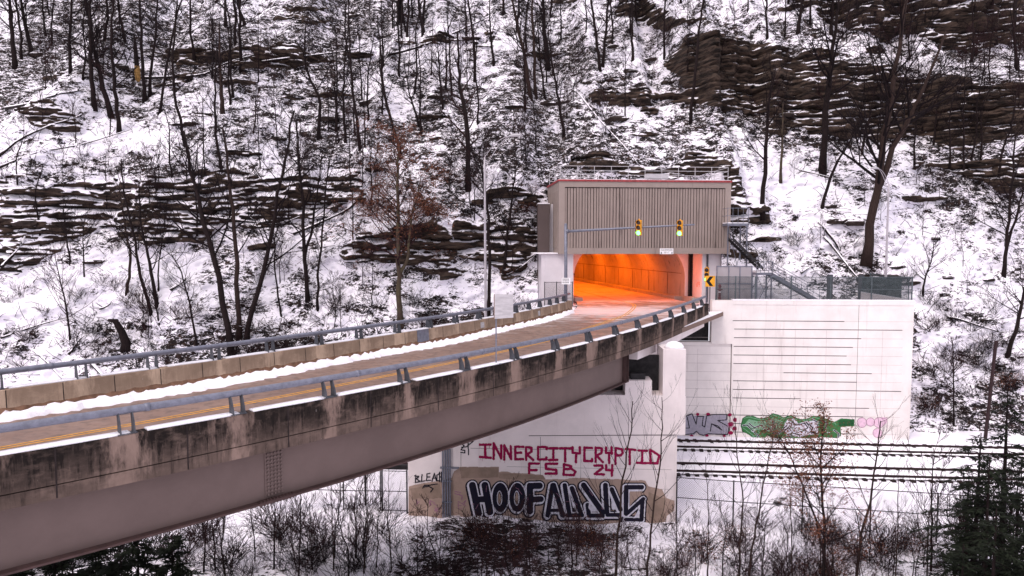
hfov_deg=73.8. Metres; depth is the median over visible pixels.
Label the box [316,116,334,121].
rock slab
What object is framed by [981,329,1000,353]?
bare shrub
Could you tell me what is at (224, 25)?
bare tree
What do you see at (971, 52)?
bare sapling
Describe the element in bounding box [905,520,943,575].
bare sapling
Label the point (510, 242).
bare sapling
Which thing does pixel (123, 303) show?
bare shrub
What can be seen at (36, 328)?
bare shrub
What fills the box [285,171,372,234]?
fallen log
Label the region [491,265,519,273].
bare shrub
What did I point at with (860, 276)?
steel column
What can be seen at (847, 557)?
bare shrub
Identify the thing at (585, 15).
bare tree
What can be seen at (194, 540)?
bare sapling
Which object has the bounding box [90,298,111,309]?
fallen log
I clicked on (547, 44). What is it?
bare tree
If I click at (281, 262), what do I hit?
bare sapling
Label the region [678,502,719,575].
bare sapling
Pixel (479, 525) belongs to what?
bare shrub
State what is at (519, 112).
bare sapling
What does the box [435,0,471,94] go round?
bare tree
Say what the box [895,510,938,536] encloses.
bare shrub
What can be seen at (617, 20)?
bare tree
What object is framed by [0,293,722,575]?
road bridge
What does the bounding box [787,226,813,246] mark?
bare shrub
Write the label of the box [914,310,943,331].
bare shrub
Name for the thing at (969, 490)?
bare sapling
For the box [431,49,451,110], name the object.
bare sapling
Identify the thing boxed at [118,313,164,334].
bare shrub
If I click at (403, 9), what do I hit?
bare tree
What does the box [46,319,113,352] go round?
bare shrub
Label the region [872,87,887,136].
bare tree
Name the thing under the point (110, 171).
bare shrub
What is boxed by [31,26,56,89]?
bare sapling
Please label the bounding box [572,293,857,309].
terrace ground
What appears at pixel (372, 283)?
bare sapling
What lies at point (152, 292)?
bare tree
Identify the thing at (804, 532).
bare shrub
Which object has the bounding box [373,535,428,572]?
bare shrub
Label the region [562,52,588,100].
bare sapling
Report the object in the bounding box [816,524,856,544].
bare shrub
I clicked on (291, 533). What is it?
bare sapling
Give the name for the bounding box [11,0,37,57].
bare tree
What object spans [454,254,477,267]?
fallen log
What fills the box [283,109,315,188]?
bare sapling
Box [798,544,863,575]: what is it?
bare shrub
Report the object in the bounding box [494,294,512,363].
parapet sign
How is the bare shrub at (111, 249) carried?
on the hillside
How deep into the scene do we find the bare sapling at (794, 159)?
63.96 m
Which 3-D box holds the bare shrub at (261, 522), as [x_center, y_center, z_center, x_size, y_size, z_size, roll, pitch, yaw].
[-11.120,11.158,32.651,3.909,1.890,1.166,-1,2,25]
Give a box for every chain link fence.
[262,471,380,510]
[381,470,407,513]
[544,282,572,305]
[676,476,1015,542]
[715,276,912,299]
[870,273,909,299]
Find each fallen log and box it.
[0,112,81,156]
[0,129,130,168]
[0,236,25,268]
[0,316,70,338]
[2,88,82,109]
[25,344,62,378]
[68,327,89,354]
[88,357,102,373]
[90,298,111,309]
[145,54,253,78]
[169,275,190,290]
[204,211,308,224]
[262,33,397,62]
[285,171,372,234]
[389,16,488,55]
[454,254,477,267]
[507,254,536,275]
[575,90,642,165]
[788,164,853,180]
[798,264,815,273]
[818,221,852,256]
[822,230,856,276]
[942,313,1012,331]
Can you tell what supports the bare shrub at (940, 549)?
on the valley ground at (921, 438)
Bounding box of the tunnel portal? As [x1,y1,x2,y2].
[531,179,731,305]
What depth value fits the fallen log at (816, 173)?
64.13 m
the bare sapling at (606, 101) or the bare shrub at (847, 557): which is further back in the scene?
the bare sapling at (606, 101)
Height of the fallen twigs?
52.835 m
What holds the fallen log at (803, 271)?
on the hillside
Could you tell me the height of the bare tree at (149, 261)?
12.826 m
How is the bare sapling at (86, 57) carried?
on the hillside
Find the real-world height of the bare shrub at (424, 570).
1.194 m
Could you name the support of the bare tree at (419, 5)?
on the hillside
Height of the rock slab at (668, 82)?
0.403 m
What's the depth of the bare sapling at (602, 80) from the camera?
67.50 m
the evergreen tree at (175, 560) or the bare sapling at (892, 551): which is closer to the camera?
the evergreen tree at (175, 560)
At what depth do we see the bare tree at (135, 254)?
55.98 m
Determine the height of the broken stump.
2.772 m
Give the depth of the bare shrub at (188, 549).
29.62 m
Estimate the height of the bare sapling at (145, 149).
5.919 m
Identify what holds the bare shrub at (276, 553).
on the valley ground at (921, 438)
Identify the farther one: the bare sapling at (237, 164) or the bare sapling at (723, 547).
the bare sapling at (237, 164)
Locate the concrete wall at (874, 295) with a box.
[861,292,904,299]
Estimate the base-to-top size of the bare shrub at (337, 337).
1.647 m
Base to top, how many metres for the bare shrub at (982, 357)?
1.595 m
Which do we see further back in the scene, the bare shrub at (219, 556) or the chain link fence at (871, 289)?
the chain link fence at (871, 289)
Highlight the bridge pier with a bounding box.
[408,341,685,525]
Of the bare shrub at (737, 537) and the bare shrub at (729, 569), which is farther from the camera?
the bare shrub at (737, 537)
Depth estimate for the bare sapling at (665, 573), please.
27.24 m
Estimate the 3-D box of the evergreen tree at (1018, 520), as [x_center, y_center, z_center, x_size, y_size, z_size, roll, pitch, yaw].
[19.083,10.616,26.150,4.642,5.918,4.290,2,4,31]
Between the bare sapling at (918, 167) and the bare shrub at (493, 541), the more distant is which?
the bare sapling at (918, 167)
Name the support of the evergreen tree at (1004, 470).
on the valley ground at (921, 438)
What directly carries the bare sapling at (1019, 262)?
on the hillside
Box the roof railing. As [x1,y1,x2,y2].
[549,166,728,184]
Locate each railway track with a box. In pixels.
[403,462,1023,484]
[677,439,1023,458]
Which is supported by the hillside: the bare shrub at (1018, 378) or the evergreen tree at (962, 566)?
the bare shrub at (1018, 378)
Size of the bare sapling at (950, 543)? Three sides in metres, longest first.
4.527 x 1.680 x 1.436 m
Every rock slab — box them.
[11,220,36,225]
[28,52,44,56]
[82,259,97,263]
[93,260,104,263]
[116,64,129,70]
[272,136,287,140]
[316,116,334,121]
[347,13,363,17]
[358,100,372,105]
[426,94,444,98]
[429,136,441,139]
[506,221,524,225]
[538,100,555,105]
[606,44,618,48]
[608,115,629,121]
[623,69,637,73]
[644,57,656,61]
[661,80,674,84]
[717,165,730,170]
[779,112,796,118]
[824,205,836,207]
[826,218,847,223]
[844,221,864,225]
[890,265,906,268]
[942,276,954,278]
[978,317,991,320]
[983,278,994,281]
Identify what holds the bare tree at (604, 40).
on the hillside
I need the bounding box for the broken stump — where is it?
[105,318,130,351]
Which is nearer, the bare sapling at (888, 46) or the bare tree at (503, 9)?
the bare sapling at (888, 46)
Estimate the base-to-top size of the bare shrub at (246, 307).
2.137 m
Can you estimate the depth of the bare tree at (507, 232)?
58.88 m
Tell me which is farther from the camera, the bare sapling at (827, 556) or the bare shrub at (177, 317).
the bare shrub at (177, 317)
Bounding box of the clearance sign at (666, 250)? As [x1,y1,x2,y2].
[660,248,672,253]
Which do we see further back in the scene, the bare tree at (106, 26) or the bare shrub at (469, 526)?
the bare tree at (106, 26)
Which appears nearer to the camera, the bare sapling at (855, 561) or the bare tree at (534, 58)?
the bare sapling at (855, 561)
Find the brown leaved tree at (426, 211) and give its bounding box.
[322,112,460,327]
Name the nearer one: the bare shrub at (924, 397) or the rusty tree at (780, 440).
the rusty tree at (780, 440)
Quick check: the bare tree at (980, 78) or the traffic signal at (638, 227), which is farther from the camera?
the bare tree at (980, 78)
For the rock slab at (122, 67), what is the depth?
70.72 m
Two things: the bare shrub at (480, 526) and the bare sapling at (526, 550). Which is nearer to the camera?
the bare sapling at (526, 550)
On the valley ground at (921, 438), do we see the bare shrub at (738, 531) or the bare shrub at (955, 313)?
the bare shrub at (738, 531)
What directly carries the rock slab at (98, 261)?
on the hillside
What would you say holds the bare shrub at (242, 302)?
on the hillside
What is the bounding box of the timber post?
[984,340,997,438]
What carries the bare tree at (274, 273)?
on the hillside
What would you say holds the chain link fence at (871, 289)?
on the retaining wall at (851, 355)
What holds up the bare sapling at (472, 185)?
on the hillside
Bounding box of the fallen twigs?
[0,0,1023,427]
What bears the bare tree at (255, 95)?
on the hillside
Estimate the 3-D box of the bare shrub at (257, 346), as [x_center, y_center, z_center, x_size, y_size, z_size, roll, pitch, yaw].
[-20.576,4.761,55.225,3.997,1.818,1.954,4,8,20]
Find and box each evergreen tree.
[7,568,42,575]
[33,557,75,575]
[66,563,92,575]
[71,545,128,575]
[95,554,141,575]
[103,538,172,575]
[153,534,208,575]
[895,433,1013,575]
[921,391,1023,575]
[930,477,1006,565]
[935,457,1023,575]
[941,544,995,575]
[964,508,1023,575]
[967,448,1023,575]
[991,488,1023,570]
[998,532,1023,575]
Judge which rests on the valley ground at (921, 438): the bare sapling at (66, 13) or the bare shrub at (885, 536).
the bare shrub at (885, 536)
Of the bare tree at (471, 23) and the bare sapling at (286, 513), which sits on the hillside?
the bare tree at (471, 23)
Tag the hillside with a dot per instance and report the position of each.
(714, 128)
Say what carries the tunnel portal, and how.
on the hillside
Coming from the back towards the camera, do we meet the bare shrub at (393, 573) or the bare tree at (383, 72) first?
the bare tree at (383, 72)
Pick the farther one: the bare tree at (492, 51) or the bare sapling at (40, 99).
the bare tree at (492, 51)
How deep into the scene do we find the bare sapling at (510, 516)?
30.67 m
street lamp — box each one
[484,133,521,316]
[870,167,889,276]
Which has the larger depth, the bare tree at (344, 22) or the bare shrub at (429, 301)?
the bare tree at (344, 22)
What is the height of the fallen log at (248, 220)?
1.412 m
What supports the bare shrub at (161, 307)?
on the hillside
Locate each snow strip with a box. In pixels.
[677,441,1023,452]
[677,448,1023,456]
[677,459,1023,469]
[677,464,1023,477]
[677,472,1023,482]
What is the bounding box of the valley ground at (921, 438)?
[28,431,1023,575]
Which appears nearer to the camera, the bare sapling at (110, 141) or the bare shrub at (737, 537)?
the bare shrub at (737, 537)
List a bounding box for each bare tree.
[0,0,26,69]
[0,0,43,59]
[9,158,51,246]
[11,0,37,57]
[22,238,114,339]
[27,0,114,118]
[32,0,79,44]
[33,0,56,36]
[47,191,81,265]
[54,0,102,75]
[55,0,119,53]
[58,201,106,276]
[59,0,105,80]
[59,0,122,111]
[78,0,164,133]
[92,0,124,40]
[92,0,173,103]
[94,139,152,315]
[96,147,118,206]
[101,182,154,294]
[102,0,147,42]
[116,155,191,307]
[129,0,179,97]
[129,0,212,147]
[139,89,294,340]
[142,0,206,113]
[142,285,159,325]
[145,99,257,355]
[145,192,185,290]
[146,91,185,176]
[149,142,168,189]
[155,236,204,345]
[170,134,196,196]
[172,0,218,59]
[172,140,211,235]
[190,30,243,172]
[194,0,228,78]
[197,4,256,104]
[197,6,238,113]
[205,0,261,97]
[209,0,247,45]
[216,0,226,26]
[219,0,279,72]
[222,0,250,24]
[222,66,352,345]
[237,99,378,302]
[239,180,301,316]
[240,67,271,129]
[279,8,338,139]
[299,90,355,311]
[314,17,353,131]
[316,36,349,122]
[317,1,371,142]
[321,78,349,141]
[322,0,409,150]
[326,0,363,59]
[333,54,369,135]
[333,172,369,248]
[339,16,375,99]
[345,18,393,120]
[347,72,382,146]
[352,0,407,155]
[356,134,390,202]
[360,0,401,65]
[368,33,396,114]
[370,167,387,213]
[371,15,398,72]
[374,0,426,77]
[388,0,433,95]
[392,0,414,37]
[395,0,403,23]
[396,0,399,26]
[396,55,427,126]
[398,0,412,31]
[399,27,445,133]
[406,0,411,36]
[407,0,436,36]
[419,30,456,109]
[420,128,522,316]
[422,0,425,23]
[423,11,445,75]
[427,0,464,89]
[427,21,486,191]
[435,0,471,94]
[446,0,488,82]
[447,0,478,42]
[460,30,502,124]
[474,0,502,66]
[481,145,545,274]
[486,0,532,101]
[496,0,553,56]
[501,1,539,111]
[502,0,504,15]
[517,0,550,99]
[518,84,542,151]
[527,0,563,99]
[531,0,558,70]
[534,17,581,137]
[539,7,564,82]
[546,0,569,39]
[566,0,611,71]
[572,0,592,32]
[594,0,623,67]
[599,0,638,43]
[603,0,648,60]
[607,35,635,115]
[627,0,647,32]
[635,0,637,25]
[641,0,685,59]
[652,0,717,123]
[676,0,704,71]
[715,48,798,220]
[755,0,773,39]
[769,93,794,182]
[772,0,796,36]
[790,0,812,34]
[793,0,894,176]
[796,0,1023,266]
[809,0,813,25]
[819,0,844,36]
[820,116,868,208]
[856,108,874,154]
[859,86,894,149]
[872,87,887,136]
[891,0,930,56]
[897,82,935,167]
[907,230,955,295]
[912,53,952,144]
[919,75,932,130]
[920,48,955,130]
[925,333,984,425]
[936,80,972,167]
[936,116,1023,277]
[942,44,995,179]
[955,65,996,159]
[956,0,999,61]
[960,73,1002,159]
[967,56,993,111]
[972,14,1004,80]
[973,241,1023,358]
[990,0,1021,70]
[994,78,1023,177]
[1003,53,1023,125]
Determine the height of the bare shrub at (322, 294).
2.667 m
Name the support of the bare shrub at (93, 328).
on the hillside
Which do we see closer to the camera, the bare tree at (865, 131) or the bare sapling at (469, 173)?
the bare sapling at (469, 173)
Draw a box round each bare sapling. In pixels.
[0,107,36,184]
[29,77,46,123]
[30,42,57,86]
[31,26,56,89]
[33,24,49,63]
[45,28,65,54]
[48,142,77,197]
[57,296,71,326]
[61,88,82,142]
[62,1,77,29]
[69,132,93,189]
[75,25,102,73]
[85,4,109,72]
[87,63,132,134]
[98,123,124,165]
[104,0,126,35]
[107,12,128,42]
[123,281,157,337]
[126,144,167,208]
[128,187,150,249]
[128,264,151,332]
[130,136,164,191]
[132,137,159,202]
[136,275,163,337]
[187,83,219,175]
[189,515,229,569]
[192,520,220,572]
[199,0,221,47]
[201,208,223,248]
[201,516,244,575]
[202,0,216,48]
[206,19,224,58]
[228,507,273,560]
[234,106,256,156]
[235,159,254,216]
[236,224,249,257]
[240,82,277,166]
[241,179,253,230]
[244,4,275,81]
[254,31,279,82]
[255,497,298,567]
[259,64,293,148]
[272,18,282,54]
[272,226,297,282]
[272,244,289,280]
[274,492,328,575]
[278,499,298,568]
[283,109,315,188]
[287,121,313,191]
[292,490,327,567]
[294,135,316,173]
[296,478,362,558]
[300,68,324,102]
[300,126,318,198]
[302,242,315,272]
[305,13,318,46]
[307,57,340,128]
[315,488,343,570]
[317,474,368,555]
[319,486,369,575]
[325,270,352,328]
[328,99,365,191]
[331,280,351,333]
[332,23,345,62]
[335,272,344,293]
[342,486,371,558]
[344,473,377,573]
[346,116,380,205]
[346,472,392,568]
[352,491,385,541]
[353,224,369,282]
[359,476,392,565]
[360,245,387,305]
[365,0,375,28]
[367,143,382,184]
[369,466,412,569]
[375,97,383,136]
[384,0,400,29]
[397,11,421,77]
[406,496,456,575]
[406,503,434,572]
[420,37,457,92]
[428,497,452,571]
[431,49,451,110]
[440,131,460,192]
[449,144,481,212]
[450,15,469,69]
[457,147,487,220]
[458,505,505,575]
[460,17,479,91]
[460,522,492,575]
[468,499,490,575]
[473,119,493,168]
[484,522,503,575]
[491,524,525,575]
[492,477,531,565]
[498,535,526,575]
[500,95,524,163]
[503,222,521,268]
[508,19,532,65]
[509,525,555,575]
[511,480,537,564]
[513,108,529,157]
[513,491,543,573]
[514,45,541,113]
[515,93,539,163]
[524,539,540,575]
[533,510,560,564]
[536,36,552,75]
[543,489,579,562]
[549,47,563,85]
[552,502,593,575]
[553,76,572,121]
[555,503,587,575]
[556,109,568,143]
[557,483,599,565]
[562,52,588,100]
[563,14,579,67]
[563,81,572,118]
[570,52,582,87]
[572,24,583,53]
[578,374,656,574]
[584,526,623,575]
[587,78,608,110]
[587,504,610,571]
[597,69,622,134]
[608,516,639,573]
[617,518,655,575]
[619,34,628,63]
[626,49,640,77]
[626,528,671,575]
[632,539,657,575]
[633,373,697,575]
[643,34,654,62]
[646,42,668,83]
[650,10,665,48]
[651,545,683,575]
[656,513,694,575]
[663,500,695,563]
[664,18,672,49]
[675,0,698,44]
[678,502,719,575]
[680,548,695,575]
[688,447,734,575]
[711,493,757,574]
[714,380,774,575]
[718,9,737,62]
[725,0,749,25]
[726,526,762,575]
[733,506,756,562]
[742,391,813,575]
[746,94,772,129]
[749,509,789,575]
[753,529,774,572]
[765,462,816,574]
[768,78,784,120]
[768,536,793,575]
[774,500,806,575]
[787,545,819,575]
[789,150,799,171]
[792,517,823,575]
[794,0,809,20]
[794,528,819,574]
[802,494,840,564]
[807,46,826,91]
[810,507,876,575]
[813,209,826,242]
[814,67,837,108]
[814,148,836,177]
[816,498,844,574]
[830,22,849,77]
[831,72,849,125]
[836,391,915,575]
[840,0,855,41]
[844,506,875,571]
[845,534,879,575]
[845,539,875,575]
[847,37,877,90]
[860,168,869,200]
[860,499,882,560]
[867,15,880,44]
[868,66,880,108]
[870,524,903,575]
[870,541,897,575]
[872,22,898,69]
[875,507,913,575]
[878,59,903,96]
[878,458,921,575]
[880,0,914,59]
[884,424,958,571]
[899,520,935,574]
[903,31,930,71]
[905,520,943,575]
[907,450,965,575]
[907,550,934,575]
[908,49,932,111]
[910,196,929,234]
[911,164,923,183]
[913,156,924,182]
[917,501,944,567]
[928,477,959,540]
[929,166,941,187]
[929,513,977,575]
[934,166,945,198]
[937,460,1015,573]
[942,495,977,575]
[946,466,997,519]
[946,493,980,563]
[949,490,988,558]
[951,213,961,238]
[951,466,1023,561]
[952,227,978,264]
[953,480,1016,568]
[954,6,1005,80]
[955,17,984,90]
[962,259,975,292]
[970,31,996,91]
[970,450,1023,536]
[978,0,1007,50]
[987,7,1023,82]
[994,5,1023,76]
[994,176,1010,207]
[996,62,1023,117]
[1003,183,1022,215]
[1015,249,1023,281]
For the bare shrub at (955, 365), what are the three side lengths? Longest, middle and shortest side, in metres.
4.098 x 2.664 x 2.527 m
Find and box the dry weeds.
[189,498,953,575]
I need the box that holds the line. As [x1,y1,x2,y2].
[1,290,635,448]
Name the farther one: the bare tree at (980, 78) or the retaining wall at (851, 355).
the bare tree at (980, 78)
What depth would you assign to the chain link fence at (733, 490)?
34.23 m
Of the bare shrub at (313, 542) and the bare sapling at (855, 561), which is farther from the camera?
the bare shrub at (313, 542)
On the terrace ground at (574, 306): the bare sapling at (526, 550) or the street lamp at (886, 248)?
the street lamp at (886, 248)
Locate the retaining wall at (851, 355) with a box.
[650,293,915,439]
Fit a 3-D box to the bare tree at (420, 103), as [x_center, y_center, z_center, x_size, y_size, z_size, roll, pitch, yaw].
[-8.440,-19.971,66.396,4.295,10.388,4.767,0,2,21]
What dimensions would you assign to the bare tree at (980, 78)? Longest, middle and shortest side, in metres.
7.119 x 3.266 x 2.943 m
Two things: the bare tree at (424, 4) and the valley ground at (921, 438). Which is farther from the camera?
the bare tree at (424, 4)
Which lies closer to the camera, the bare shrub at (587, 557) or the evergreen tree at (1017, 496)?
the evergreen tree at (1017, 496)
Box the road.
[0,281,691,450]
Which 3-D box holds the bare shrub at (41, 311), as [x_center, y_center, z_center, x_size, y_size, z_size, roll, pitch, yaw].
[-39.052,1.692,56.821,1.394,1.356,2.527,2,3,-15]
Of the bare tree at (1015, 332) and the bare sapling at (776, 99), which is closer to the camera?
the bare tree at (1015, 332)
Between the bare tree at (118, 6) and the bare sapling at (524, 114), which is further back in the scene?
the bare tree at (118, 6)
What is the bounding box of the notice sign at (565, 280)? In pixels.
[562,278,569,283]
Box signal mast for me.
[564,223,694,300]
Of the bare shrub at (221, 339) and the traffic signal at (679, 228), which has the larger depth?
the bare shrub at (221, 339)
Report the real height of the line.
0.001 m
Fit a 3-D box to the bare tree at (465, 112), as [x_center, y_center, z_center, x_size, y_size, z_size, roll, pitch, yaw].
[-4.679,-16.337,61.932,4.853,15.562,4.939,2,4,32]
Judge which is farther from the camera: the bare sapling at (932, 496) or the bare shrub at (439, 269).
the bare shrub at (439, 269)
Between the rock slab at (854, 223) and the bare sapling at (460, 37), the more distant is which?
the bare sapling at (460, 37)
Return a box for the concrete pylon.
[537,203,549,273]
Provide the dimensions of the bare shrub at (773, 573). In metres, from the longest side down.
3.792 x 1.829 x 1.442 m
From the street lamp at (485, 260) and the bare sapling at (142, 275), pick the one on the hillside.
the bare sapling at (142, 275)
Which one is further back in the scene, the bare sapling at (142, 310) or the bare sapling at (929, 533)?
the bare sapling at (142, 310)
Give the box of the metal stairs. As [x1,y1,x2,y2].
[721,208,819,298]
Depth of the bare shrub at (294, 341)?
54.98 m
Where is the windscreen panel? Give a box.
[862,277,901,297]
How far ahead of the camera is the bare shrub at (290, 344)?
55.28 m
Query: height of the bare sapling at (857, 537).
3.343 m
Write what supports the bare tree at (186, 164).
on the hillside
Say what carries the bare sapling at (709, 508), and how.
on the valley ground at (921, 438)
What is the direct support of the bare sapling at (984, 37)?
on the hillside
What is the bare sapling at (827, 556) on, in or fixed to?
on the valley ground at (921, 438)
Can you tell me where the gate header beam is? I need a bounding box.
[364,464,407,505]
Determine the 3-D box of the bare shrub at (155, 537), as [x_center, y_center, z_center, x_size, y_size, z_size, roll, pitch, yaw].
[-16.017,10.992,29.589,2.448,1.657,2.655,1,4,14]
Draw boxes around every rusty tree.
[749,409,847,575]
[776,399,883,575]
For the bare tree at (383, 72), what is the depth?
68.30 m
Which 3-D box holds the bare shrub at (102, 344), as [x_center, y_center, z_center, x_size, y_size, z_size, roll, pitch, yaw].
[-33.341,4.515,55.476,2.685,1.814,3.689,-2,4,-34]
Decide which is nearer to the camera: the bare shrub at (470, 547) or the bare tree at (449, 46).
the bare shrub at (470, 547)
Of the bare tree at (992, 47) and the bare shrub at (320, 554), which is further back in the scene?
the bare tree at (992, 47)
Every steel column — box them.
[826,275,832,298]
[857,275,864,298]
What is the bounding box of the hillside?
[0,0,1023,433]
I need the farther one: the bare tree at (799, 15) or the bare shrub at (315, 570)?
the bare tree at (799, 15)
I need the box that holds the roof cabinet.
[644,174,668,179]
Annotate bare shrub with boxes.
[0,293,22,302]
[2,280,36,296]
[2,355,27,367]
[5,316,41,340]
[14,330,41,342]
[36,303,49,315]
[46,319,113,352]
[55,311,99,327]
[63,283,90,298]
[69,548,112,566]
[73,320,111,336]
[79,319,135,339]
[80,344,106,367]
[83,333,122,355]
[85,273,109,285]
[86,213,104,225]
[86,535,159,567]
[95,165,120,176]
[100,296,141,307]
[101,274,138,291]
[105,237,122,248]
[106,239,126,253]
[115,287,172,313]
[116,340,164,368]
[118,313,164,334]
[119,285,142,308]
[121,531,171,558]
[128,528,201,547]
[135,329,160,339]
[135,332,173,348]
[139,176,163,191]
[142,302,178,313]
[143,528,189,549]
[145,178,172,191]
[150,347,196,366]
[154,516,231,552]
[156,528,202,562]
[160,295,208,324]
[167,280,195,294]
[173,296,203,317]
[173,521,225,540]
[178,542,218,566]
[183,540,228,564]
[184,525,226,546]
[186,520,225,541]
[191,537,258,575]
[193,309,220,319]
[193,519,235,529]
[194,523,224,541]
[195,527,255,575]
[199,542,239,569]
[201,327,255,346]
[201,525,284,552]
[203,529,251,575]
[211,310,241,325]
[215,316,276,335]
[219,544,262,575]
[223,343,263,355]
[224,289,253,307]
[228,550,273,575]
[229,292,258,314]
[230,503,316,539]
[235,503,295,525]
[237,338,285,353]
[240,336,280,352]
[240,339,292,351]
[243,165,269,183]
[247,505,309,539]
[249,536,282,560]
[250,296,264,311]
[252,254,279,274]
[257,509,323,546]
[258,511,298,539]
[260,532,297,570]
[261,315,299,334]
[269,338,318,348]
[269,501,326,532]
[271,540,319,565]
[272,553,311,575]
[275,333,305,349]
[285,548,335,572]
[287,326,314,344]
[287,512,351,547]
[287,532,334,574]
[291,497,339,533]
[291,522,332,554]
[293,534,347,564]
[296,524,324,555]
[296,541,325,575]
[298,277,335,287]
[300,294,325,310]
[300,537,341,563]
[303,308,332,326]
[308,538,371,575]
[310,521,354,551]
[318,285,342,314]
[318,332,347,341]
[326,542,372,571]
[329,523,375,575]
[331,521,369,544]
[339,538,384,570]
[341,258,372,269]
[342,293,354,310]
[346,522,379,549]
[349,242,388,253]
[350,286,393,313]
[352,317,388,336]
[353,150,402,171]
[353,508,385,547]
[354,555,389,575]
[361,491,423,533]
[365,554,407,575]
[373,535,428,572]
[376,528,412,548]
[380,519,404,543]
[383,177,414,191]
[391,543,459,575]
[395,314,433,328]
[396,524,440,557]
[402,301,451,323]
[406,286,432,308]
[408,194,448,210]
[409,310,451,327]
[410,295,442,307]
[422,544,473,575]
[425,159,464,183]
[430,246,455,261]
[432,543,470,573]
[436,260,451,270]
[436,524,507,564]
[439,557,487,575]
[440,506,489,526]
[442,551,480,575]
[443,524,481,553]
[453,508,493,545]
[456,515,501,539]
[469,512,496,538]
[479,525,508,542]
[479,545,535,569]
[480,527,503,553]
[490,529,544,564]
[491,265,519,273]
[506,201,536,212]
[514,294,536,309]
[514,518,541,542]
[523,531,549,545]
[527,179,543,195]
[530,518,591,564]
[544,510,586,533]
[555,524,594,546]
[557,507,610,554]
[559,533,633,568]
[567,515,615,547]
[573,555,607,570]
[577,529,628,548]
[590,540,619,558]
[604,516,646,538]
[606,547,637,566]
[634,548,689,575]
[635,549,692,574]
[653,514,683,535]
[660,540,703,567]
[661,555,688,575]
[671,525,733,569]
[687,523,716,543]
[706,533,777,575]
[711,555,751,575]
[712,527,757,547]
[714,512,761,545]
[718,565,751,575]
[727,530,761,556]
[733,507,788,529]
[741,558,787,575]
[751,565,844,575]
[753,544,804,575]
[759,544,821,575]
[760,547,827,569]
[765,253,791,271]
[767,542,792,574]
[775,230,805,245]
[777,561,854,575]
[781,519,833,545]
[781,522,845,539]
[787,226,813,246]
[789,546,847,575]
[791,502,841,534]
[791,519,813,531]
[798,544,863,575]
[802,234,825,243]
[804,514,854,552]
[811,530,868,566]
[811,558,846,575]
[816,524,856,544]
[820,518,868,538]
[829,531,900,567]
[835,529,862,546]
[838,534,864,554]
[847,267,876,279]
[849,515,908,544]
[850,539,904,571]
[854,513,918,553]
[870,529,910,556]
[890,518,917,553]
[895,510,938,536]
[899,526,939,557]
[902,264,921,281]
[911,389,939,407]
[912,351,948,376]
[914,288,947,304]
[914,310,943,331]
[914,395,941,416]
[916,388,957,417]
[922,532,946,564]
[923,341,960,356]
[924,315,955,330]
[931,297,964,309]
[932,300,948,309]
[935,302,979,325]
[935,344,975,373]
[939,399,975,430]
[943,306,1011,331]
[956,373,1001,397]
[959,342,990,356]
[959,347,1001,364]
[965,354,1009,373]
[965,357,984,368]
[966,336,1002,358]
[968,329,1020,346]
[975,335,1016,346]
[975,374,1023,390]
[980,288,1012,313]
[980,382,1021,408]
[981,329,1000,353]
[986,379,1023,390]
[987,359,1023,380]
[994,368,1023,387]
[1005,351,1023,365]
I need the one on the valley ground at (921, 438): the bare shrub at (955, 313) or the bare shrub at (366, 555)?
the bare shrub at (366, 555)
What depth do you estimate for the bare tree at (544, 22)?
78.95 m
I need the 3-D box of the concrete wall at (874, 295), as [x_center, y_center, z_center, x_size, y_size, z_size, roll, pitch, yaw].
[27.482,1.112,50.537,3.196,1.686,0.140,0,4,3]
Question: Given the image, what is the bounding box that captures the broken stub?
[133,34,140,81]
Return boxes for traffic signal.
[635,219,641,234]
[676,219,682,235]
[704,267,708,303]
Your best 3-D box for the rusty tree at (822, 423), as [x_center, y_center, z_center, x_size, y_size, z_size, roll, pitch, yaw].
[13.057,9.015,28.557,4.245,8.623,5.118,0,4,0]
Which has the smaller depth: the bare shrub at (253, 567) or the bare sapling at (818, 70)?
the bare shrub at (253, 567)
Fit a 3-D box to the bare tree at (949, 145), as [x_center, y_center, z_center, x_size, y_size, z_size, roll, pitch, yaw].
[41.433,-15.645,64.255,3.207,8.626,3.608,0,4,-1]
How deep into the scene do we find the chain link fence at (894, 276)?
50.94 m
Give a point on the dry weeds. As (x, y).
(588, 543)
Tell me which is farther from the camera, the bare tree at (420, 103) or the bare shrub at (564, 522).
the bare tree at (420, 103)
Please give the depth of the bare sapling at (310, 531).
29.11 m
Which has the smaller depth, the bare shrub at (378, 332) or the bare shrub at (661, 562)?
the bare shrub at (661, 562)
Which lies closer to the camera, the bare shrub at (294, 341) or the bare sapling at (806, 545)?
the bare sapling at (806, 545)
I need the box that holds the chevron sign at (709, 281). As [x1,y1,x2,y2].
[705,276,714,311]
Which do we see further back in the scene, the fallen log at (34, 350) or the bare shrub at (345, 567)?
the fallen log at (34, 350)
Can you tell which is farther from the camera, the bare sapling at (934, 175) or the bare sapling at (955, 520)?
the bare sapling at (934, 175)
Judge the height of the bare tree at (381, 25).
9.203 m
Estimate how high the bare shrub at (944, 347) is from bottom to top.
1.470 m
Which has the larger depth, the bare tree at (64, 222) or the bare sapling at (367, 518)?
the bare tree at (64, 222)
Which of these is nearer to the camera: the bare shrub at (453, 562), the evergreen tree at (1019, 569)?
the evergreen tree at (1019, 569)
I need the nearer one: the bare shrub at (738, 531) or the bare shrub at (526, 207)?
the bare shrub at (738, 531)
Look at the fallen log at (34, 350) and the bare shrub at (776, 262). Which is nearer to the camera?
the fallen log at (34, 350)
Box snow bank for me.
[0,310,574,422]
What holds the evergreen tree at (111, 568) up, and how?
on the valley ground at (921, 438)
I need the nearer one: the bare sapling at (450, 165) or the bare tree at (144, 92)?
the bare sapling at (450, 165)
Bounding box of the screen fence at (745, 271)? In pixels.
[716,266,752,299]
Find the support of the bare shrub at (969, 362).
on the hillside
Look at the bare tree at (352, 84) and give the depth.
63.23 m

